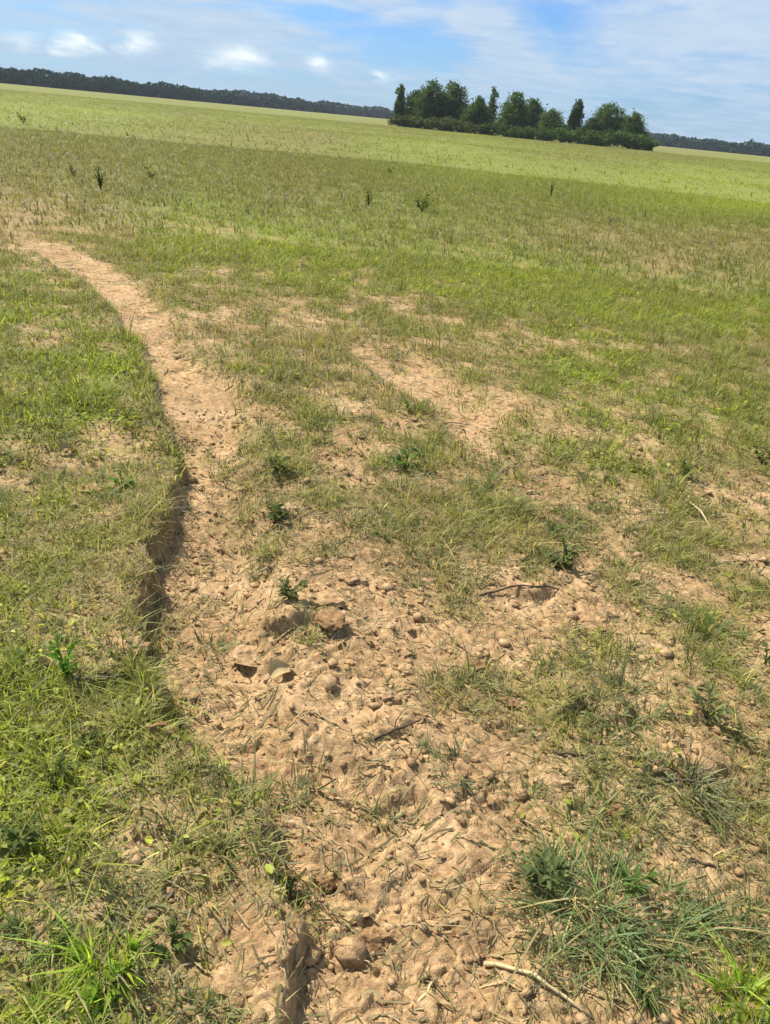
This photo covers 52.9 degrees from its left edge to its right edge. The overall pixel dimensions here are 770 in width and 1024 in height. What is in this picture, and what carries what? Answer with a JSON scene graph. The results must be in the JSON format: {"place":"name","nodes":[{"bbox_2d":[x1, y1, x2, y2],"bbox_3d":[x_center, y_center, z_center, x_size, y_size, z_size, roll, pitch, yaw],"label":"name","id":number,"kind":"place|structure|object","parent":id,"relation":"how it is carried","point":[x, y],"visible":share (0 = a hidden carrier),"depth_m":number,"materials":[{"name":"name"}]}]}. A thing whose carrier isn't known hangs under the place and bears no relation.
{"place":"outdoors","nodes":[
{"label":"outdoors","id":0,"kind":"place"},
{"bbox_2d":[0,83,769,1023],"bbox_3d":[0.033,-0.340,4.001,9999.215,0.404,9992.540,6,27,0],"label":"ground","id":1,"kind":"structure","parent":0,"point":[404,897],"depth_m":2.70,"materials":[{"name":"soil"}]},
{"bbox_2d":[0,813,44,853],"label":"weed","id":2,"kind":"object","parent":1,"relation":"on","point":[23,842],"visible":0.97,"depth_m":1.67,"materials":[{"name":"green plant"}]},
{"bbox_2d":[0,635,63,681],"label":"grass tuft","id":3,"kind":"object","parent":1,"relation":"on","point":[11,658],"visible":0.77,"depth_m":2.24,"materials":[{"name":"plant"}]},
{"bbox_2d":[0,888,97,982],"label":"grass tuft","id":4,"kind":"object","parent":1,"relation":"on","point":[17,922],"visible":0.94,"depth_m":1.51,"materials":[{"name":"plant"}]},
{"bbox_2d":[41,752,76,789],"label":"weed","id":5,"kind":"object","parent":1,"relation":"on","point":[71,766],"visible":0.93,"depth_m":1.86,"materials":[{"name":"green plant"}]},
{"bbox_2d":[44,629,80,677],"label":"weed","id":6,"kind":"object","parent":1,"relation":"on","point":[64,665],"visible":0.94,"depth_m":2.19,"materials":[{"name":"green plant"}]},
{"bbox_2d":[59,443,76,452],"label":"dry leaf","id":7,"kind":"object","parent":1,"relation":"on","point":[63,447],"visible":0.98,"depth_m":3.58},
{"bbox_2d":[4,950,137,1023],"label":"grass tuft","id":8,"kind":"object","parent":1,"relation":"on","point":[52,1002],"visible":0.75,"depth_m":1.41,"materials":[{"name":"plant"}]},
{"bbox_2d":[33,356,129,401],"bbox_3d":[-1.692,-0.712,4.140,0.614,0.204,0.609,-17,35,-37],"label":"grass tuft","id":9,"kind":"object","parent":1,"relation":"on","point":[105,387],"visible":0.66,"depth_m":4.20,"materials":[{"name":"plant"}]},
{"bbox_2d":[70,719,104,749],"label":"weed","id":10,"kind":"object","parent":1,"relation":"on","point":[89,740],"visible":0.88,"depth_m":1.97,"materials":[{"name":"green plant"}]},
{"bbox_2d":[73,484,102,493],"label":"soil clod","id":11,"kind":"object","parent":1,"relation":"on","point":[84,485],"visible":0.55,"depth_m":3.26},
{"bbox_2d":[3,898,175,1022],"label":"grass tuft","id":12,"kind":"object","parent":1,"relation":"on","point":[132,944],"visible":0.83,"depth_m":1.47,"materials":[{"name":"plant"}]},
{"bbox_2d":[91,160,105,188],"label":"weed","id":13,"kind":"object","parent":1,"relation":"on","point":[100,181],"visible":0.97,"depth_m":12.97,"materials":[{"name":"green plant"}]},
{"bbox_2d":[78,958,126,1008],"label":"weed","id":14,"kind":"object","parent":1,"relation":"on","point":[89,995],"visible":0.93,"depth_m":1.42,"materials":[{"name":"green plant"}]},
{"bbox_2d":[74,665,132,681],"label":"twig","id":15,"kind":"object","parent":1,"relation":"on","point":[76,679],"visible":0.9,"depth_m":2.17,"materials":[{"name":"wood"}]},
{"bbox_2d":[107,470,134,488],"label":"weed","id":16,"kind":"object","parent":1,"relation":"on","point":[121,478],"visible":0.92,"depth_m":3.29,"materials":[{"name":"green plant"}]},
{"bbox_2d":[75,679,168,747],"bbox_3d":[-0.693,0.534,2.002,0.256,0.111,0.267,6,27,0],"label":"grass tuft","id":17,"kind":"object","parent":1,"relation":"on","point":[118,712],"visible":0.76,"depth_m":2.03,"materials":[{"name":"plant"}]},
{"bbox_2d":[114,635,151,658],"bbox_3d":[-0.750,0.408,2.293,0.102,0.055,0.087,4,27,-4],"label":"soil clod","id":18,"kind":"object","parent":1,"relation":"on","point":[141,647],"visible":0.62,"depth_m":2.28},
{"bbox_2d":[146,721,177,740],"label":"soil clod","id":19,"kind":"object","parent":1,"relation":"on","point":[151,728],"visible":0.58,"depth_m":1.98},
{"bbox_2d":[141,915,195,959],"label":"weed","id":20,"kind":"object","parent":1,"relation":"on","point":[171,928],"visible":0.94,"depth_m":1.51,"materials":[{"name":"green plant"}]},
{"bbox_2d":[117,798,273,907],"bbox_3d":[-0.402,0.728,1.678,0.337,0.107,0.261,0,28,-11],"label":"grass tuft","id":21,"kind":"object","parent":1,"relation":"on","point":[223,848],"visible":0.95,"depth_m":1.69,"materials":[{"name":"plant"}]},
{"bbox_2d":[208,960,258,1014],"bbox_3d":[-0.289,0.897,1.462,0.109,0.046,0.083,18,29,22],"label":"soil clod","id":22,"kind":"object","parent":1,"relation":"on","point":[220,976],"visible":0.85,"depth_m":1.45,"materials":[{"name":"soil"}]},
{"bbox_2d":[228,645,260,666],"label":"soil clod","id":23,"kind":"object","parent":1,"relation":"on","point":[245,655],"visible":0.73,"depth_m":2.46,"materials":[{"name":"soil"}]},
{"bbox_2d":[248,682,269,698],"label":"soil clod","id":24,"kind":"object","parent":1,"relation":"on","point":[257,689],"visible":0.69,"depth_m":2.29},
{"bbox_2d":[265,501,288,522],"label":"weed","id":25,"kind":"object","parent":1,"relation":"on","point":[276,509],"visible":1,"depth_m":3.13,"materials":[{"name":"green plant"}]},
{"bbox_2d":[265,453,290,471],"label":"weed","id":26,"kind":"object","parent":1,"relation":"on","point":[275,459],"visible":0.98,"depth_m":3.50,"materials":[{"name":"green plant"}]},
{"bbox_2d":[269,659,290,678],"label":"dry leaf","id":27,"kind":"object","parent":1,"relation":"on","point":[277,668],"visible":1,"depth_m":2.31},
{"bbox_2d":[276,575,308,600],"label":"weed","id":28,"kind":"object","parent":1,"relation":"on","point":[284,590],"visible":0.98,"depth_m":2.58,"materials":[{"name":"green plant"}]},
{"bbox_2d":[279,814,310,839],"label":"soil clod","id":29,"kind":"object","parent":1,"relation":"on","point":[294,823],"visible":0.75,"depth_m":1.84,"materials":[{"name":"soil"}]},
{"bbox_2d":[278,872,314,906],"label":"weed","id":30,"kind":"object","parent":1,"relation":"on","point":[288,885],"visible":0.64,"depth_m":1.68,"materials":[{"name":"green plant"}]},
{"bbox_2d":[294,589,348,607],"bbox_3d":[-0.217,0.301,2.619,0.175,0.054,0.112,-8,30,-25],"label":"soil clod","id":31,"kind":"object","parent":1,"relation":"on","point":[325,595],"visible":0.7,"depth_m":2.60,"materials":[{"name":"soil"}]},
{"bbox_2d":[315,874,336,894],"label":"soil clod","id":32,"kind":"object","parent":1,"relation":"on","point":[329,885],"visible":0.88,"depth_m":1.70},
{"bbox_2d":[315,608,352,629],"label":"soil clod","id":33,"kind":"object","parent":1,"relation":"on","point":[323,620],"visible":1,"depth_m":2.49,"materials":[{"name":"soil"}]},
{"bbox_2d":[335,572,367,584],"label":"soil clod","id":34,"kind":"object","parent":1,"relation":"on","point":[347,577],"visible":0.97,"depth_m":2.80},
{"bbox_2d":[330,899,374,926],"bbox_3d":[-0.071,0.862,1.662,0.096,0.047,0.068,9,27,7],"label":"soil clod","id":35,"kind":"object","parent":1,"relation":"on","point":[353,914],"visible":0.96,"depth_m":1.65,"materials":[{"name":"soil"}]},
{"bbox_2d":[365,186,376,205],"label":"weed","id":36,"kind":"object","parent":1,"relation":"on","point":[367,198],"visible":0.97,"depth_m":14.38,"materials":[{"name":"green plant"}]},
{"bbox_2d":[360,928,394,954],"bbox_3d":[-0.020,0.888,1.605,0.062,0.039,0.062,26,34,35],"label":"soil clod","id":37,"kind":"object","parent":1,"relation":"on","point":[376,940],"visible":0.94,"depth_m":1.59,"materials":[{"name":"soil"}]},
{"bbox_2d":[0,218,769,547],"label":"grass","id":38,"kind":"structure","parent":1,"relation":"on","point":[370,260],"depth_m":5.72,"materials":[{"name":"plant"}]},
{"bbox_2d":[0,358,769,1023],"bbox_3d":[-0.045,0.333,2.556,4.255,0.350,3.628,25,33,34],"label":"grass","id":39,"kind":"structure","parent":1,"relation":"on","point":[306,470],"depth_m":2.30,"materials":[{"name":"plant"}]},
{"bbox_2d":[0,399,769,1023],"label":"soil crumbs","id":40,"kind":"object","parent":1,"relation":"on","point":[348,951],"visible":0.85,"depth_m":2.10,"materials":[{"name":"soil"}]},
{"bbox_2d":[0,406,769,1023],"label":"ground cover leaves","id":41,"kind":"object","parent":1,"relation":"on","point":[160,846],"visible":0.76,"depth_m":1.89,"materials":[{"name":"green plant"}]},
{"bbox_2d":[0,67,769,156],"bbox_3d":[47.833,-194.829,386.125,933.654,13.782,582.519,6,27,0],"label":"woods","id":42,"kind":"object","parent":1,"relation":"on","point":[52,79],"visible":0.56,"depth_m":439.95,"materials":[{"name":"green plant"}]},
{"bbox_2d":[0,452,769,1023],"bbox_3d":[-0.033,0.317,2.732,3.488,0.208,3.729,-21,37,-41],"label":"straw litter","id":43,"kind":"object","parent":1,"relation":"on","point":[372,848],"visible":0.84,"depth_m":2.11,"materials":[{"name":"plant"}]},
{"bbox_2d":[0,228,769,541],"bbox_3d":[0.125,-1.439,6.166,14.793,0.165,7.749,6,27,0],"label":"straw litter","id":44,"kind":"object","parent":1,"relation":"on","point":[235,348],"visible":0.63,"depth_m":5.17,"materials":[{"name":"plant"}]},
{"bbox_2d":[375,687,401,703],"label":"soil clod","id":45,"kind":"object","parent":1,"relation":"on","point":[387,695],"visible":1,"depth_m":2.21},
{"bbox_2d":[360,498,423,538],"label":"grass tuft","id":46,"kind":"object","parent":1,"relation":"on","point":[384,519],"visible":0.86,"depth_m":3.19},
{"bbox_2d":[371,711,424,742],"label":"twig","id":47,"kind":"object","parent":1,"relation":"on","point":[395,728],"visible":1,"depth_m":2.09,"materials":[{"name":"wood"}]},
{"bbox_2d":[391,83,406,125],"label":"tree","id":48,"kind":"object","parent":1,"relation":"on","point":[399,108],"visible":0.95,"depth_m":151.66,"materials":[{"name":"green plant"}]},
{"bbox_2d":[386,443,424,469],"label":"weed","id":49,"kind":"object","parent":1,"relation":"on","point":[398,460],"visible":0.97,"depth_m":3.67,"materials":[{"name":"green plant"}]},
{"bbox_2d":[387,114,423,127],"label":"shrub","id":50,"kind":"object","parent":1,"relation":"on","point":[401,120],"visible":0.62,"depth_m":149.82,"materials":[{"name":"green plant"}]},
{"bbox_2d":[396,662,416,674],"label":"soil clod","id":51,"kind":"object","parent":1,"relation":"on","point":[405,668],"visible":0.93,"depth_m":2.36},
{"bbox_2d":[404,89,423,117],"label":"tree","id":52,"kind":"object","parent":1,"relation":"on","point":[408,100],"visible":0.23,"depth_m":157.87,"materials":[{"name":"green plant"}]},
{"bbox_2d":[398,398,432,408],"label":"weed","id":53,"kind":"object","parent":1,"relation":"on","point":[408,405],"visible":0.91,"depth_m":4.39,"materials":[{"name":"green plant"}]},
{"bbox_2d":[403,986,441,1021],"bbox_3d":[0.071,0.957,1.496,0.084,0.029,0.062,13,28,14],"label":"soil clod","id":54,"kind":"object","parent":1,"relation":"on","point":[428,1003],"visible":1,"depth_m":1.49,"materials":[{"name":"soil"}]},
{"bbox_2d":[414,192,433,210],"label":"weed","id":55,"kind":"object","parent":1,"relation":"on","point":[424,204],"visible":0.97,"depth_m":14.26,"materials":[{"name":"green plant"}]},
{"bbox_2d":[418,577,436,585],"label":"soil clod","id":56,"kind":"object","parent":1,"relation":"on","point":[431,580],"visible":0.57,"depth_m":2.85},
{"bbox_2d":[418,977,436,1001],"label":"dry stalk","id":57,"kind":"object","parent":1,"relation":"on","point":[422,996],"visible":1,"depth_m":1.51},
{"bbox_2d":[404,116,456,131],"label":"shrub","id":58,"kind":"object","parent":1,"relation":"on","point":[420,123],"visible":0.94,"depth_m":147.77,"materials":[{"name":"green plant"}]},
{"bbox_2d":[409,78,453,127],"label":"tree","id":59,"kind":"object","parent":1,"relation":"on","point":[428,104],"visible":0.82,"depth_m":153.92,"materials":[{"name":"green plant"}]},
{"bbox_2d":[414,724,492,797],"bbox_3d":[0.168,0.645,2.003,0.238,0.072,0.287,6,27,0],"label":"grass tuft","id":60,"kind":"object","parent":1,"relation":"on","point":[430,747],"visible":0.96,"depth_m":2.03,"materials":[{"name":"plant"}]},
{"bbox_2d":[438,79,469,122],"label":"tree","id":61,"kind":"object","parent":1,"relation":"on","point":[457,102],"visible":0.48,"depth_m":156.25,"materials":[{"name":"green plant"}]},
{"bbox_2d":[434,115,484,133],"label":"shrub","id":62,"kind":"object","parent":1,"relation":"on","point":[470,127],"visible":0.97,"depth_m":147.50,"materials":[{"name":"green plant"}]},
{"bbox_2d":[458,95,493,133],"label":"tree","id":63,"kind":"object","parent":1,"relation":"on","point":[476,112],"visible":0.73,"depth_m":150.36,"materials":[{"name":"green plant"}]},
{"bbox_2d":[466,657,494,672],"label":"soil clod","id":64,"kind":"object","parent":1,"relation":"on","point":[478,663],"visible":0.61,"depth_m":2.42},
{"bbox_2d":[487,86,499,134],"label":"tree","id":65,"kind":"object","parent":1,"relation":"on","point":[493,96],"visible":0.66,"depth_m":156.34,"materials":[{"name":"green plant"}]},
{"bbox_2d":[474,122,523,137],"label":"shrub","id":66,"kind":"object","parent":1,"relation":"on","point":[499,128],"visible":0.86,"depth_m":148.14,"materials":[{"name":"green plant"}]},
{"bbox_2d":[459,462,550,510],"bbox_3d":[0.502,-0.092,3.451,0.383,0.124,0.697,-4,29,-19],"label":"grass tuft","id":67,"kind":"object","parent":1,"relation":"on","point":[489,482],"visible":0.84,"depth_m":3.56,"materials":[{"name":"plant"}]},
{"bbox_2d":[498,696,521,709],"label":"soil clod","id":68,"kind":"object","parent":1,"relation":"on","point":[514,703],"visible":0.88,"depth_m":2.28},
{"bbox_2d":[491,90,532,134],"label":"tree","id":69,"kind":"object","parent":1,"relation":"on","point":[513,111],"visible":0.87,"depth_m":151.59,"materials":[{"name":"green plant"}]},
{"bbox_2d":[478,584,558,596],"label":"twig","id":70,"kind":"object","parent":1,"relation":"on","point":[495,591],"visible":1,"depth_m":2.81,"materials":[{"name":"wood"}]},
{"bbox_2d":[504,124,557,141],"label":"shrub","id":71,"kind":"object","parent":1,"relation":"on","point":[542,134],"visible":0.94,"depth_m":147.56,"materials":[{"name":"green plant"}]},
{"bbox_2d":[522,97,547,131],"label":"tree","id":72,"kind":"object","parent":1,"relation":"on","point":[536,109],"visible":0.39,"depth_m":156.07,"materials":[{"name":"green plant"}]},
{"bbox_2d":[483,961,591,1017],"bbox_3d":[0.299,0.936,1.528,0.223,0.060,0.015,20,30,26],"label":"dry stalk","id":73,"kind":"object","parent":1,"relation":"on","point":[511,968],"visible":0.96,"depth_m":1.52,"materials":[{"name":"plant"}]},
{"bbox_2d":[521,847,569,894],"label":"weed","id":74,"kind":"object","parent":1,"relation":"on","point":[531,870],"visible":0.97,"depth_m":1.69,"materials":[{"name":"green plant"}]},
{"bbox_2d":[524,904,575,952],"bbox_3d":[0.342,0.872,1.624,0.115,0.046,0.088,16,29,19],"label":"soil clod","id":75,"kind":"object","parent":1,"relation":"on","point":[542,933],"visible":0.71,"depth_m":1.61,"materials":[{"name":"soil"}]},
{"bbox_2d":[534,108,569,140],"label":"tree","id":76,"kind":"object","parent":1,"relation":"on","point":[552,118],"visible":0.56,"depth_m":151.28,"materials":[{"name":"green plant"}]},
{"bbox_2d":[531,773,574,797],"bbox_3d":[0.433,0.702,1.992,0.087,0.039,0.087,-18,35,-38],"label":"soil clod","id":77,"kind":"object","parent":1,"relation":"on","point":[559,782],"visible":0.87,"depth_m":1.98,"materials":[{"name":"soil"}]},
{"bbox_2d":[524,644,587,677],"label":"grass tuft","id":78,"kind":"object","parent":1,"relation":"on","point":[551,655],"visible":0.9,"depth_m":2.48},
{"bbox_2d":[545,516,567,529],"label":"weed","id":79,"kind":"object","parent":1,"relation":"on","point":[554,524],"visible":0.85,"depth_m":3.25,"materials":[{"name":"green plant"}]},
{"bbox_2d":[542,537,581,569],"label":"weed","id":80,"kind":"object","parent":1,"relation":"on","point":[564,558],"visible":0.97,"depth_m":2.99,"materials":[{"name":"green plant"}]},
{"bbox_2d":[547,127,588,144],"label":"shrub","id":81,"kind":"object","parent":1,"relation":"on","point":[566,136],"visible":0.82,"depth_m":148.25,"materials":[{"name":"green plant"}]},
{"bbox_2d":[553,749,592,757],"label":"twig","id":82,"kind":"object","parent":1,"relation":"on","point":[564,753],"visible":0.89,"depth_m":2.09,"materials":[{"name":"wood"}]},
{"bbox_2d":[566,99,584,132],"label":"tree","id":83,"kind":"object","parent":1,"relation":"on","point":[576,116],"visible":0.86,"depth_m":154.92,"materials":[{"name":"green plant"}]},
{"bbox_2d":[578,117,605,144],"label":"tree","id":84,"kind":"object","parent":1,"relation":"on","point":[592,123],"visible":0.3,"depth_m":152.68,"materials":[{"name":"green plant"}]},
{"bbox_2d":[573,129,618,146],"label":"shrub","id":85,"kind":"object","parent":1,"relation":"on","point":[605,140],"visible":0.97,"depth_m":147.59,"materials":[{"name":"green plant"}]},
{"bbox_2d":[564,686,633,728],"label":"weed","id":86,"kind":"object","parent":1,"relation":"on","point":[600,718],"visible":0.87,"depth_m":2.22,"materials":[{"name":"green plant"}]},
{"bbox_2d":[438,799,769,1023],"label":"grass tuft","id":87,"kind":"object","parent":1,"relation":"on","point":[573,896],"visible":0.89,"depth_m":1.64,"materials":[{"name":"plant"}]},
{"bbox_2d":[589,101,631,147],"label":"tree","id":88,"kind":"object","parent":1,"relation":"on","point":[606,113],"visible":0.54,"depth_m":152.88,"materials":[{"name":"green plant"}]},
{"bbox_2d":[567,617,660,714],"bbox_3d":[0.737,0.465,2.366,0.310,0.144,0.382,26,34,35],"label":"grass tuft","id":89,"kind":"object","parent":1,"relation":"on","point":[613,678],"visible":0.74,"depth_m":2.33,"materials":[{"name":"plant"}]},
{"bbox_2d":[606,803,629,818],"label":"soil clod","id":90,"kind":"object","parent":1,"relation":"on","point":[616,807],"visible":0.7,"depth_m":1.92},
{"bbox_2d":[602,130,655,150],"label":"shrub","id":91,"kind":"object","parent":1,"relation":"on","point":[628,139],"visible":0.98,"depth_m":148.34,"materials":[{"name":"green plant"}]},
{"bbox_2d":[618,573,644,583],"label":"soil clod","id":92,"kind":"object","parent":1,"relation":"on","point":[637,575],"visible":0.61,"depth_m":2.96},
{"bbox_2d":[606,850,660,900],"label":"weed","id":93,"kind":"object","parent":1,"relation":"on","point":[652,873],"visible":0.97,"depth_m":1.71,"materials":[{"name":"green plant"}]},
{"bbox_2d":[617,108,651,148],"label":"tree","id":94,"kind":"object","parent":1,"relation":"on","point":[636,126],"visible":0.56,"depth_m":150.34,"materials":[{"name":"green plant"}]},
{"bbox_2d":[641,140,658,150],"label":"shrub","id":95,"kind":"object","parent":1,"relation":"on","point":[651,146],"visible":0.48,"depth_m":152.69,"materials":[{"name":"green plant"}]},
{"bbox_2d":[615,910,699,1023],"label":"grass tuft","id":96,"kind":"object","parent":1,"relation":"on","point":[640,993],"visible":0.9,"depth_m":1.52,"materials":[{"name":"plant"}]},
{"bbox_2d":[679,459,698,478],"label":"weed","id":97,"kind":"object","parent":1,"relation":"on","point":[683,465],"visible":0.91,"depth_m":3.92,"materials":[{"name":"green plant"}]},
{"bbox_2d":[656,776,727,782],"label":"twig","id":98,"kind":"object","parent":1,"relation":"on","point":[683,780],"visible":0.83,"depth_m":2.02,"materials":[{"name":"wood"}]},
{"bbox_2d":[620,739,768,853],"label":"grass tuft","id":99,"kind":"object","parent":1,"relation":"on","point":[712,786],"visible":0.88,"depth_m":2.00,"materials":[{"name":"plant"}]},
{"bbox_2d":[686,500,710,527],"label":"dry stalk","id":100,"kind":"object","parent":1,"relation":"on","point":[700,511],"visible":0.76,"depth_m":3.54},
{"bbox_2d":[685,858,718,867],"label":"twig","id":101,"kind":"object","parent":1,"relation":"on","point":[698,862],"visible":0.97,"depth_m":1.81,"materials":[{"name":"wood"}]},
{"bbox_2d":[655,598,759,656],"bbox_3d":[1.111,0.368,2.627,0.410,0.146,0.299,17,29,22],"label":"grass tuft","id":102,"kind":"object","parent":1,"relation":"on","point":[704,629],"visible":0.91,"depth_m":2.67,"materials":[{"name":"plant"}]},
{"bbox_2d":[684,681,739,724],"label":"weed","id":103,"kind":"object","parent":1,"relation":"on","point":[718,710],"visible":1,"depth_m":2.25,"materials":[{"name":"green plant"}]},
{"bbox_2d":[679,908,769,1023],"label":"grass tuft","id":104,"kind":"object","parent":1,"relation":"on","point":[722,986],"visible":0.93,"depth_m":1.54,"materials":[{"name":"plant"}]},
{"bbox_2d":[751,442,769,463],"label":"weed","id":105,"kind":"object","parent":1,"relation":"on","point":[756,452],"visible":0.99,"depth_m":4.17,"materials":[{"name":"green plant"}]},
{"bbox_2d":[759,639,769,663],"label":"weed","id":106,"kind":"object","parent":1,"relation":"on","point":[767,659],"visible":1,"depth_m":2.51,"materials":[{"name":"green plant"}]},
{"bbox_2d":[0,122,769,301],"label":"grass","id":107,"kind":"structure","parent":0,"point":[658,199],"depth_m":15.06,"materials":[{"name":"plant"}]},
{"bbox_2d":[0,89,769,202],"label":"grass","id":108,"kind":"structure","parent":0,"point":[407,129],"depth_m":56.74,"materials":[{"name":"plant"}]},
{"bbox_2d":[0,0,769,144],"label":"sky","id":109,"kind":"structure","parent":0,"point":[700,69],"materials":[{"name":"blue"}]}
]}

